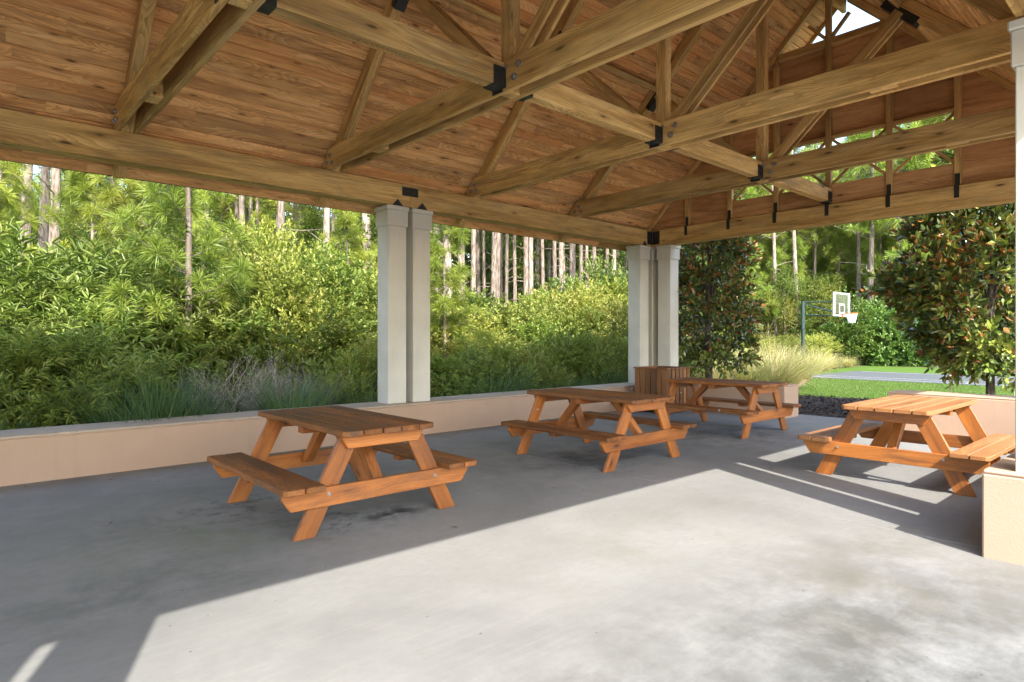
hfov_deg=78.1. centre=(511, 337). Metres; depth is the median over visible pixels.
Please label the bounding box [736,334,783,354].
leafy shrub
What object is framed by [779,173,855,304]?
young pine
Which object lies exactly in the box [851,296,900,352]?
hedge shrub
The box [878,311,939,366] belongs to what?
hedge shrub
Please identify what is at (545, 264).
broadleaf tree
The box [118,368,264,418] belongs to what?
ornamental grass
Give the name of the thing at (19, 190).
young pine
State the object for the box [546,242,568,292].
pine tree
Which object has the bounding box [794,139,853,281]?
young pine
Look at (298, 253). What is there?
broadleaf tree
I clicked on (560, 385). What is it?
ornamental grass
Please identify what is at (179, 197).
young pine
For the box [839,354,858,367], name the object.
ornamental grass
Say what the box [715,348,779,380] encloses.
ornamental grass
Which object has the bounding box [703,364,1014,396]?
ground
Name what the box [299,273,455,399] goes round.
leafy shrub
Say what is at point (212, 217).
broadleaf tree
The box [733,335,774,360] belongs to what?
leafy shrub
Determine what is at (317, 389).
dead shrub
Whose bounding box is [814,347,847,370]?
ornamental grass
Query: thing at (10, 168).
young pine
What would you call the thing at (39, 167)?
pine tree
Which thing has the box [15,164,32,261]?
pine tree
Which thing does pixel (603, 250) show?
broadleaf tree
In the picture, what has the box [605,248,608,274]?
pine tree
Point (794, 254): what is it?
pine tree
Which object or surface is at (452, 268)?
broadleaf tree
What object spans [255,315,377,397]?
leafy shrub
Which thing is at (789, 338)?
leafy shrub
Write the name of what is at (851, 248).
young pine
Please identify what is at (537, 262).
pine tree
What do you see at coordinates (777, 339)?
leafy shrub
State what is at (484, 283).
pine tree
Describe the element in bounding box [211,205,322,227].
broadleaf tree
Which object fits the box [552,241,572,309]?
pine tree
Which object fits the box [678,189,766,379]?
magnolia tree
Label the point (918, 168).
young pine
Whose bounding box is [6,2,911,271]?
sky
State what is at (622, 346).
leafy shrub
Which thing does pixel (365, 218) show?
pine tree
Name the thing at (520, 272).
broadleaf tree
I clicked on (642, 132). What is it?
picnic pavilion
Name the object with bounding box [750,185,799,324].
young pine
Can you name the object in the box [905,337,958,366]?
hedge shrub
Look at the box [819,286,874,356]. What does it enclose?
hedge shrub
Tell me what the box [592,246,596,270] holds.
pine tree
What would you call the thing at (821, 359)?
ornamental grass
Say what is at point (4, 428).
ornamental grass
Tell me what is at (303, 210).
young pine
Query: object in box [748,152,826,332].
young pine
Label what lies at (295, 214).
pine tree
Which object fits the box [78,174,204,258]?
young pine
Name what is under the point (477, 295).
leafy shrub
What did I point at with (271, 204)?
young pine
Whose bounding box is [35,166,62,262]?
pine tree
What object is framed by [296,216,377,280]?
broadleaf tree
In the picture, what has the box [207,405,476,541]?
picnic table
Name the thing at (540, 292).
leafy shrub
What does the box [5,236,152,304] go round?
narrow leaf shrub
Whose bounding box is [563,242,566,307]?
pine tree
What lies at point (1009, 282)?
broadleaf tree
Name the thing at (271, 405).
ornamental grass
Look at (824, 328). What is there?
hedge shrub
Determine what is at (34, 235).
broadleaf tree
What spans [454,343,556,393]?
leafy shrub
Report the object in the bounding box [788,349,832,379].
ornamental grass
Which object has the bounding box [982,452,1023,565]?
wall
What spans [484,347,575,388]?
leafy shrub
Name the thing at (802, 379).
ornamental grass
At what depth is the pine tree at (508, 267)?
37.85 m
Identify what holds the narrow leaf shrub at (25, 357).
on the ground at (800, 386)
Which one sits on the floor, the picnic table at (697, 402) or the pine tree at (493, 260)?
the picnic table at (697, 402)
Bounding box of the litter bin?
[633,366,690,410]
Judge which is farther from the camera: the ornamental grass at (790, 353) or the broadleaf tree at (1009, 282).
the broadleaf tree at (1009, 282)
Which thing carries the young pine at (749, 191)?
on the ground at (800, 386)
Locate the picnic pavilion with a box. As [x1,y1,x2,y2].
[0,0,1023,472]
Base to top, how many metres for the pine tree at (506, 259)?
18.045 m
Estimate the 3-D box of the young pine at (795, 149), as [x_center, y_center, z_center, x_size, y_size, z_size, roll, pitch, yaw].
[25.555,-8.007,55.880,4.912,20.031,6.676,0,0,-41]
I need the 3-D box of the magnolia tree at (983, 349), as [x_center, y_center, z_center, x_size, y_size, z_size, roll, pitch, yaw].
[9.087,-1.526,12.203,4.027,6.596,3.274,0,0,12]
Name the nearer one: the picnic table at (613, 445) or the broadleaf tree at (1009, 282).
the picnic table at (613, 445)
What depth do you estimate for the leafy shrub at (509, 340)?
16.34 m
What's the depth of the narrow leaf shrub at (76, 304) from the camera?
10.17 m
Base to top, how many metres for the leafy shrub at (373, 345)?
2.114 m
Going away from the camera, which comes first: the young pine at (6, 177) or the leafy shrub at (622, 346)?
the leafy shrub at (622, 346)
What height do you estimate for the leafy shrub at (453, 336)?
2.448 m
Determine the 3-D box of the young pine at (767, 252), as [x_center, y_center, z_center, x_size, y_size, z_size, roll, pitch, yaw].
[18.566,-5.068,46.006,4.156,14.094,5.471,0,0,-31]
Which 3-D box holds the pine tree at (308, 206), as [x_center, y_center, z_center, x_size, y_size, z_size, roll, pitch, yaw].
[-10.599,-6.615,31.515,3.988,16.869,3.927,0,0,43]
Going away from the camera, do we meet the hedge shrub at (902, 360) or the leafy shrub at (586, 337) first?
the leafy shrub at (586, 337)
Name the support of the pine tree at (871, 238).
on the ground at (800, 386)
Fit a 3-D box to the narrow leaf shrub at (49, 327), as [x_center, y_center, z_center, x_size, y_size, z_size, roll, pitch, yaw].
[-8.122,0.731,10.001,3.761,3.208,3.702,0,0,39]
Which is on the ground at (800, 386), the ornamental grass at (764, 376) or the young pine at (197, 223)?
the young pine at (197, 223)
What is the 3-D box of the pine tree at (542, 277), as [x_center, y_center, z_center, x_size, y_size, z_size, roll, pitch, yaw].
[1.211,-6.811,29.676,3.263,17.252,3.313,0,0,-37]
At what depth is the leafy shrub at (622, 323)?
20.21 m
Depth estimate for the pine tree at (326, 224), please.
20.43 m
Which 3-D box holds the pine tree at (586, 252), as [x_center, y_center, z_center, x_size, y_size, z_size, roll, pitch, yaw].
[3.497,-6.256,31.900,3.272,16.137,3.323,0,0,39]
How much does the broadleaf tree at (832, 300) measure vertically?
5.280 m
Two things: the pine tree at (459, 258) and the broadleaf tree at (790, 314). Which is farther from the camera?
the broadleaf tree at (790, 314)
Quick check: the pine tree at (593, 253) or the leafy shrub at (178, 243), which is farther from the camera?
the pine tree at (593, 253)
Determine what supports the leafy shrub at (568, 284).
on the ground at (800, 386)
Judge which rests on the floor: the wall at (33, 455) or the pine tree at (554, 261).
the wall at (33, 455)
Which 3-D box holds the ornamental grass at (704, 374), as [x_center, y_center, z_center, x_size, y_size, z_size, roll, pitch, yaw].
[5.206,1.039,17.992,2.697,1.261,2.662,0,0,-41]
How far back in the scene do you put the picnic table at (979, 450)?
6.80 m
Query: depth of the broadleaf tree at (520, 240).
44.67 m
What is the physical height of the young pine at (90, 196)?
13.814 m
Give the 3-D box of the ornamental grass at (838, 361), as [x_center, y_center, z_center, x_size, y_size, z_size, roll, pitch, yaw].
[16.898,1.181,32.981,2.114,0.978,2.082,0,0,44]
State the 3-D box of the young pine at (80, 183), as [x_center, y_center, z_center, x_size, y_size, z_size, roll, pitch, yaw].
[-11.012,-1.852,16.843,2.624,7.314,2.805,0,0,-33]
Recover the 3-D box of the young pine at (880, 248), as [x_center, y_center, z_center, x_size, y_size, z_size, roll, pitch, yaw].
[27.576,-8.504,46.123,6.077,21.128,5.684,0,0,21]
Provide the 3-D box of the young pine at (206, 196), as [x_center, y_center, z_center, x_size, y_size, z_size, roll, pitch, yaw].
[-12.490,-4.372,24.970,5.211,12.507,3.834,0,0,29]
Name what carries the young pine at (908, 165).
on the ground at (800, 386)
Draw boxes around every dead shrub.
[169,341,296,412]
[190,357,297,413]
[222,353,344,409]
[273,371,361,405]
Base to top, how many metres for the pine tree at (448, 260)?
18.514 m
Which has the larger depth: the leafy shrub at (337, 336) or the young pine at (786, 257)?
the young pine at (786, 257)
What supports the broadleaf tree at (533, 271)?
on the ground at (800, 386)
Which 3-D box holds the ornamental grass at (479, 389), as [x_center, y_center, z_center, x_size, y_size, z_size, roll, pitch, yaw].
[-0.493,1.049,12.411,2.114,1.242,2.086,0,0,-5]
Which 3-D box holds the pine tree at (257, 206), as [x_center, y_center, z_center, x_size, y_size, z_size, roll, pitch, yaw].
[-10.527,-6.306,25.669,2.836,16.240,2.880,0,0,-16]
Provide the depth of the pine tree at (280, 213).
21.56 m
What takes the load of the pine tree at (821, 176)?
on the ground at (800, 386)
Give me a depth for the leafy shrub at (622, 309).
18.94 m
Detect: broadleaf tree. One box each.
[3,190,90,255]
[35,226,97,261]
[60,189,104,234]
[86,224,137,242]
[191,189,275,224]
[196,209,228,231]
[199,216,231,272]
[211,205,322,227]
[225,203,291,248]
[264,238,313,340]
[285,204,339,254]
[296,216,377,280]
[335,214,463,294]
[430,226,470,306]
[431,223,521,305]
[441,242,490,296]
[454,230,545,300]
[500,234,627,306]
[503,234,602,299]
[510,236,583,280]
[566,245,627,305]
[600,248,722,326]
[742,289,797,346]
[754,263,819,354]
[765,252,824,334]
[788,272,855,352]
[790,271,841,347]
[814,288,861,330]
[997,265,1014,306]
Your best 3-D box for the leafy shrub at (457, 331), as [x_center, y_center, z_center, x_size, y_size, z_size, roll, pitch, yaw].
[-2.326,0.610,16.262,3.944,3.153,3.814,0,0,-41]
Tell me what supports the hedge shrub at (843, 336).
on the ground at (800, 386)
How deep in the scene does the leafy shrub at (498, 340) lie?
15.47 m
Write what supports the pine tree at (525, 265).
on the ground at (800, 386)
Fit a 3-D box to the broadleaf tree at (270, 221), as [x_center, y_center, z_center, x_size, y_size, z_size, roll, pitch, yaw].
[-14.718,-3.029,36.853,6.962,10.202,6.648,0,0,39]
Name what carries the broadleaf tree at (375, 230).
on the ground at (800, 386)
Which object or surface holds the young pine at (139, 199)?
on the ground at (800, 386)
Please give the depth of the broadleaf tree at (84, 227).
36.22 m
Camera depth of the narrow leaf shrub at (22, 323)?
9.68 m
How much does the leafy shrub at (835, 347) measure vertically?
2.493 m
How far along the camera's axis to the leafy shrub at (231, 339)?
11.30 m
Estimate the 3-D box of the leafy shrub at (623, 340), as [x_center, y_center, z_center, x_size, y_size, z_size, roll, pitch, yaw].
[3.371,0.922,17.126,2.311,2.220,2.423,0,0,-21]
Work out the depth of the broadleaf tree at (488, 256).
36.97 m
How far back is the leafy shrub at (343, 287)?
14.61 m
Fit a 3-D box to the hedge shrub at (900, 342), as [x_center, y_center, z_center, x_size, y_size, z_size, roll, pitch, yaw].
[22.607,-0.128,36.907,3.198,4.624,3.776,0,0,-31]
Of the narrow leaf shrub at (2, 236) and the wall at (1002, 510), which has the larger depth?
the narrow leaf shrub at (2, 236)
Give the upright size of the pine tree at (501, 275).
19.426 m
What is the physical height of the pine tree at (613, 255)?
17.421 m
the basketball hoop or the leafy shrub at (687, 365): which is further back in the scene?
the basketball hoop
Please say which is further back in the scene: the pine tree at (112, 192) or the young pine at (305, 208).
the young pine at (305, 208)
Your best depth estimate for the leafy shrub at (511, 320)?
18.04 m
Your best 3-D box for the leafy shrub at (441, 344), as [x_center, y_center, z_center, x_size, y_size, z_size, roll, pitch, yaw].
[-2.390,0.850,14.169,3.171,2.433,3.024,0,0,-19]
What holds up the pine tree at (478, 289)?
on the ground at (800, 386)
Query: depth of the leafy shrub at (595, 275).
23.73 m
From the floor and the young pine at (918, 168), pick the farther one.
the young pine at (918, 168)
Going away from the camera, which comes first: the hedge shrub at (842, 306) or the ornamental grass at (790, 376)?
the ornamental grass at (790, 376)
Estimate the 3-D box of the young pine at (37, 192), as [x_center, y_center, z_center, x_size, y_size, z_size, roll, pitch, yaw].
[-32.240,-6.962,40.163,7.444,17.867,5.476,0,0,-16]
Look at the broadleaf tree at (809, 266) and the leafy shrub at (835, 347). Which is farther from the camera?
the broadleaf tree at (809, 266)
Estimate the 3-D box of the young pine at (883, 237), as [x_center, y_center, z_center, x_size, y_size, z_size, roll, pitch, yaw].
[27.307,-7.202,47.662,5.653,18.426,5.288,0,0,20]
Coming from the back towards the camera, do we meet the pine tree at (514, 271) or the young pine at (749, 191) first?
the young pine at (749, 191)
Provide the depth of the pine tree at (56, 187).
20.98 m
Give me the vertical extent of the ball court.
0.001 m
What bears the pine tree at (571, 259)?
on the ground at (800, 386)
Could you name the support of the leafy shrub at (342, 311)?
on the ground at (800, 386)
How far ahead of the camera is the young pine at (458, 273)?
14.49 m
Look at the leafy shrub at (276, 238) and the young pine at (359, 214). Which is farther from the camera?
the young pine at (359, 214)
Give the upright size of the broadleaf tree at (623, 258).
9.972 m
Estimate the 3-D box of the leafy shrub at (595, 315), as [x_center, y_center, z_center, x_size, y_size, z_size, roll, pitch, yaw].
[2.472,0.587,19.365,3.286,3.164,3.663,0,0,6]
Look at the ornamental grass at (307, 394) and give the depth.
10.07 m
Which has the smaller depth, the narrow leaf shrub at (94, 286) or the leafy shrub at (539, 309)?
the narrow leaf shrub at (94, 286)
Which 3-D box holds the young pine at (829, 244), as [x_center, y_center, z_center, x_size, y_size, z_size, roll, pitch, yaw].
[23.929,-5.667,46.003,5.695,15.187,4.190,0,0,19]
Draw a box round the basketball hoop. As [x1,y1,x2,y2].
[801,292,857,361]
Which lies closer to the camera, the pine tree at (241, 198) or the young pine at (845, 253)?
the pine tree at (241, 198)
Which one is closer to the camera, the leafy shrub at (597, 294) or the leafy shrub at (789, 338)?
the leafy shrub at (597, 294)
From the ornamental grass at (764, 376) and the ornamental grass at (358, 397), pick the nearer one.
the ornamental grass at (358, 397)
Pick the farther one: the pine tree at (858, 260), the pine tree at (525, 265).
the pine tree at (858, 260)
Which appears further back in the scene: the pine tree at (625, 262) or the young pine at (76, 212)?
the pine tree at (625, 262)
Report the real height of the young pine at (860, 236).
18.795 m
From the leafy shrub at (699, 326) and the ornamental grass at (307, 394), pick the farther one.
the leafy shrub at (699, 326)
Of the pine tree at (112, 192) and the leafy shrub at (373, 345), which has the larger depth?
the pine tree at (112, 192)
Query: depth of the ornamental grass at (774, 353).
21.04 m
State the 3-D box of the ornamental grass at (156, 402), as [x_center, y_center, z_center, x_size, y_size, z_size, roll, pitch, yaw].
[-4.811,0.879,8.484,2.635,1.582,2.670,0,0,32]
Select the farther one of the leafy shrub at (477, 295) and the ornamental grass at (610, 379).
the leafy shrub at (477, 295)
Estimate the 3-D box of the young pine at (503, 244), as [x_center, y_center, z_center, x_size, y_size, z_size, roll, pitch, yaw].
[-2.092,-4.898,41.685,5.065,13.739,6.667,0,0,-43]
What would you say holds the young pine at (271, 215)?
on the ground at (800, 386)
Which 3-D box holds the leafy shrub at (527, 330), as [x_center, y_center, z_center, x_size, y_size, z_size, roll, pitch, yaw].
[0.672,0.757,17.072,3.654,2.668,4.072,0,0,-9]
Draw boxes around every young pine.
[0,160,73,270]
[3,163,50,207]
[3,173,20,252]
[6,173,49,204]
[33,168,90,253]
[48,170,124,260]
[50,169,131,238]
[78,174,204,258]
[80,181,259,361]
[109,183,207,275]
[119,186,156,241]
[138,188,250,258]
[191,189,247,256]
[231,196,285,250]
[245,197,304,278]
[259,199,338,252]
[287,205,338,254]
[313,208,377,295]
[351,211,376,242]
[430,223,499,395]
[451,230,480,288]
[455,228,518,292]
[489,235,558,304]
[539,240,602,282]
[721,186,782,327]
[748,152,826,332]
[749,184,801,331]
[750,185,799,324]
[759,231,821,336]
[778,145,823,273]
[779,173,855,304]
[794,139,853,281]
[805,167,879,314]
[835,168,897,298]
[836,169,864,285]
[840,132,896,301]
[842,128,921,301]
[845,135,864,235]
[850,121,939,298]
[886,113,985,296]
[891,118,954,303]
[994,243,1014,289]
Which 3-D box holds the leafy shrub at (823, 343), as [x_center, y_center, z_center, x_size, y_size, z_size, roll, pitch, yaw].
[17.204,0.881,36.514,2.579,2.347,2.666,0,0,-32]
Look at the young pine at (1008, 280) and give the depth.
47.70 m
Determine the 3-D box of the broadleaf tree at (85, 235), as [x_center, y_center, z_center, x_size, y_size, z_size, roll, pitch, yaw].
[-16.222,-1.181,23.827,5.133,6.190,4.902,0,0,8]
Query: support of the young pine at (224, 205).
on the ground at (800, 386)
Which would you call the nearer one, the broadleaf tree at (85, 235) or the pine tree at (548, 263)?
the broadleaf tree at (85, 235)
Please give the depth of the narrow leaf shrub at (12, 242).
10.42 m
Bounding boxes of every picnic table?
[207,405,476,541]
[486,387,719,472]
[631,377,821,438]
[798,395,1014,497]
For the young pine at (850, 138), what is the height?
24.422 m
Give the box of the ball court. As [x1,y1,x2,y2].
[812,371,1014,385]
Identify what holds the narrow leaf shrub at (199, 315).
on the ground at (800, 386)
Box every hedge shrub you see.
[798,320,871,364]
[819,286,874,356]
[827,296,886,365]
[841,303,910,365]
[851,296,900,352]
[860,302,920,366]
[868,296,911,352]
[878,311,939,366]
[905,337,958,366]
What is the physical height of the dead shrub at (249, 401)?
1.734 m
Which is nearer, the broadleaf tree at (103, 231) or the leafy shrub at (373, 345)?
the leafy shrub at (373, 345)
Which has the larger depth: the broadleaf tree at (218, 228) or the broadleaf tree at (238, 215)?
the broadleaf tree at (238, 215)
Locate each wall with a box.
[0,382,634,486]
[690,383,797,417]
[887,390,1014,435]
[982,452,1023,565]
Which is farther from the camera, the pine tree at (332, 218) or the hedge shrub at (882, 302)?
the hedge shrub at (882, 302)
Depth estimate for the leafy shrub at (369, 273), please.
16.49 m
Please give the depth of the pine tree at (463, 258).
29.87 m
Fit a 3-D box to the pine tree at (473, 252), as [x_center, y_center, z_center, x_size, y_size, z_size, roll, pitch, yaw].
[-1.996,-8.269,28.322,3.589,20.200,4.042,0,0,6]
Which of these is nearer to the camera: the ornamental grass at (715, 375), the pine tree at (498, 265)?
the ornamental grass at (715, 375)
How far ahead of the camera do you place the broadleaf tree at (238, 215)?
45.84 m
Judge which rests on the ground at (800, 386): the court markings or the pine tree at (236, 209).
the pine tree at (236, 209)
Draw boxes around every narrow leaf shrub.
[0,216,30,264]
[0,221,108,395]
[0,238,265,412]
[0,281,232,413]
[0,282,107,397]
[0,322,35,349]
[0,323,135,429]
[0,324,181,429]
[0,359,26,426]
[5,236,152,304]
[85,267,289,414]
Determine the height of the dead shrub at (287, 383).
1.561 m
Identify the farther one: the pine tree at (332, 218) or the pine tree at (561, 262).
the pine tree at (561, 262)
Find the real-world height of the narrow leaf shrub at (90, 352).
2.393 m
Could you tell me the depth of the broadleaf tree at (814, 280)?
43.74 m
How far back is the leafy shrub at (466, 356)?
12.99 m
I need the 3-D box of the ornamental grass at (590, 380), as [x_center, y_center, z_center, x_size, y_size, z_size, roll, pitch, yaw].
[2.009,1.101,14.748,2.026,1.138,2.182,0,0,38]
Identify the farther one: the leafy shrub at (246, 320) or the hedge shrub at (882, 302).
the hedge shrub at (882, 302)
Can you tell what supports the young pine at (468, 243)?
on the ground at (800, 386)
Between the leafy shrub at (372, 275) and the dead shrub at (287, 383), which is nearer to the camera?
the dead shrub at (287, 383)
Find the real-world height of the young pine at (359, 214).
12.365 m
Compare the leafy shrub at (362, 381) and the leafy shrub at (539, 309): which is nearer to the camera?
the leafy shrub at (362, 381)
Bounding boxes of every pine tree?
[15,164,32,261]
[15,165,51,203]
[32,168,61,254]
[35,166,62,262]
[87,177,115,252]
[225,193,244,253]
[235,194,238,233]
[247,196,253,257]
[251,197,259,260]
[277,200,320,274]
[285,202,311,232]
[293,203,296,245]
[310,207,329,282]
[331,209,334,248]
[362,213,371,270]
[430,225,477,307]
[439,231,469,299]
[462,244,478,298]
[471,229,475,317]
[471,232,496,304]
[476,230,504,298]
[482,230,490,297]
[496,233,500,304]
[500,233,512,302]
[500,234,522,306]
[502,237,509,298]
[510,235,516,303]
[510,236,537,299]
[528,237,532,294]
[534,239,544,292]
[535,238,539,290]
[543,243,575,285]
[545,240,551,290]
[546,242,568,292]
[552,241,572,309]
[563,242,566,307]
[579,245,602,300]
[585,245,588,287]
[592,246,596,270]
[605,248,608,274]
[611,249,625,275]
[616,250,619,276]
[623,251,626,285]
[752,151,796,337]
[760,144,817,351]
[796,142,844,317]
[832,133,874,301]
[833,129,900,301]
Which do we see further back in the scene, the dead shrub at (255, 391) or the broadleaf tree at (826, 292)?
the broadleaf tree at (826, 292)
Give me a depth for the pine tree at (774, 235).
42.12 m
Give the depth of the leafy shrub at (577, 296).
20.29 m
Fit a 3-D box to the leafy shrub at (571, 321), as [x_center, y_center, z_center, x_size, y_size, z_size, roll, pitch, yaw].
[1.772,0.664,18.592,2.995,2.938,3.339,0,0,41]
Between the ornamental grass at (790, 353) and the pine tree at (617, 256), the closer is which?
the ornamental grass at (790, 353)
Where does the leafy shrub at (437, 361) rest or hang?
on the ground at (800, 386)
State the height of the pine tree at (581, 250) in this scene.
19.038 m
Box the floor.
[0,410,1023,681]
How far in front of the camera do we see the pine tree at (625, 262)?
32.99 m
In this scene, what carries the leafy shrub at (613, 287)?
on the ground at (800, 386)
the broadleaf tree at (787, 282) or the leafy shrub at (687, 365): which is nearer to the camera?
the leafy shrub at (687, 365)
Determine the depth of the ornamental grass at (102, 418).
8.00 m
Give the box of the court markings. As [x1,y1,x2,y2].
[813,372,966,382]
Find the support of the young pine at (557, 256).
on the ground at (800, 386)
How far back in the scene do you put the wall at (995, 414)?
9.76 m
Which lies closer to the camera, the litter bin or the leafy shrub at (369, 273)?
the litter bin
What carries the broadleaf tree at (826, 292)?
on the ground at (800, 386)
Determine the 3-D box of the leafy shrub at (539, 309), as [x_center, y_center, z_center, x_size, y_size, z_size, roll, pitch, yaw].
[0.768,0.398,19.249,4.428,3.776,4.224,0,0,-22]
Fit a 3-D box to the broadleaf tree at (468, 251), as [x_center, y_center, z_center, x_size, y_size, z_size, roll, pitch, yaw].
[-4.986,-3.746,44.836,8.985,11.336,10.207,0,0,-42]
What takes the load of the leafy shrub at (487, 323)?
on the ground at (800, 386)
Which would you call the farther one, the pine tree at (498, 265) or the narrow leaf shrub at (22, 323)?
the pine tree at (498, 265)
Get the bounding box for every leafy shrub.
[71,218,288,338]
[86,254,305,414]
[138,298,312,410]
[173,234,354,395]
[182,207,341,343]
[199,269,377,408]
[244,241,377,400]
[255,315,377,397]
[267,240,377,343]
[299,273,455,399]
[300,343,377,404]
[320,334,433,404]
[343,261,432,307]
[350,329,472,401]
[372,312,486,384]
[430,286,494,330]
[430,304,525,390]
[430,324,486,389]
[430,327,538,383]
[430,341,515,396]
[430,353,497,396]
[446,300,551,349]
[453,291,540,336]
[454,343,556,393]
[477,288,614,359]
[478,329,547,381]
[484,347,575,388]
[495,317,601,386]
[507,282,620,368]
[513,287,582,332]
[517,271,619,316]
[522,327,605,387]
[533,310,626,381]
[546,326,627,386]
[551,304,627,380]
[557,277,627,381]
[562,253,627,305]
[577,295,627,348]
[577,331,627,384]
[593,276,688,364]
[601,333,627,378]
[607,300,692,363]
[623,303,732,375]
[623,348,704,377]
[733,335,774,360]
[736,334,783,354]
[762,336,795,355]
[767,332,811,359]
[789,333,835,359]
[799,330,848,364]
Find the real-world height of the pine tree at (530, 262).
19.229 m
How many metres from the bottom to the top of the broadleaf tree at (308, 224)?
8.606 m
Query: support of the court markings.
on the ball court
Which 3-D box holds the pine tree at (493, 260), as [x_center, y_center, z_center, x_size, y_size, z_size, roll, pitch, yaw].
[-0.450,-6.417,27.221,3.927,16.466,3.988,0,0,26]
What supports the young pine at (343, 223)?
on the ground at (800, 386)
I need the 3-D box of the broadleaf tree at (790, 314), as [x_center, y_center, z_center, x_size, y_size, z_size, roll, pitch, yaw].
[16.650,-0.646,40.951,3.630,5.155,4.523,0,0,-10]
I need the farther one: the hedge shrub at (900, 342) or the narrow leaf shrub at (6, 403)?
the hedge shrub at (900, 342)
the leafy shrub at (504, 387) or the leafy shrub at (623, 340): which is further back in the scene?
the leafy shrub at (623, 340)
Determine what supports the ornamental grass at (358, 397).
on the ground at (800, 386)
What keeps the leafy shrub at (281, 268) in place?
on the ground at (800, 386)
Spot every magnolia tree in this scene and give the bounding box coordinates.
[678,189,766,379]
[858,148,1014,395]
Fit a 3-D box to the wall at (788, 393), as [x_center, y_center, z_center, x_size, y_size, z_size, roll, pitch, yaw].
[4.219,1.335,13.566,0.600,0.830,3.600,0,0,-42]
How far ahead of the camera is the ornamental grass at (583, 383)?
13.94 m
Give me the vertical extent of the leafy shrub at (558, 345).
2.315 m
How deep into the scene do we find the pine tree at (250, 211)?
27.79 m
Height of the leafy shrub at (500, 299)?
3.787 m
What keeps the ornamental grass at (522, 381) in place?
on the ground at (800, 386)
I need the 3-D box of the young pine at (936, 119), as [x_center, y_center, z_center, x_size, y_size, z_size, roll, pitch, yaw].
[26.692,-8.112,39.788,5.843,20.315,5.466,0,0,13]
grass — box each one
[0,400,69,429]
[17,376,198,425]
[40,350,254,422]
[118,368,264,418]
[224,354,358,411]
[247,376,358,408]
[320,370,379,404]
[439,365,534,394]
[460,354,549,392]
[489,370,561,391]
[531,368,580,388]
[545,373,604,387]
[566,363,621,386]
[577,367,627,384]
[689,365,727,377]
[693,347,766,379]
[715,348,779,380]
[716,345,810,390]
[730,340,819,377]
[736,335,839,385]
[761,341,815,364]
[761,343,842,386]
[787,345,840,372]
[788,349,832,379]
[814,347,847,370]
[824,354,847,368]
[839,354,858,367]
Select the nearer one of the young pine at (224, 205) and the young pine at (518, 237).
the young pine at (224, 205)
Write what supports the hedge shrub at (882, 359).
on the ground at (800, 386)
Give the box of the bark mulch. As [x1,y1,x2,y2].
[798,394,882,421]

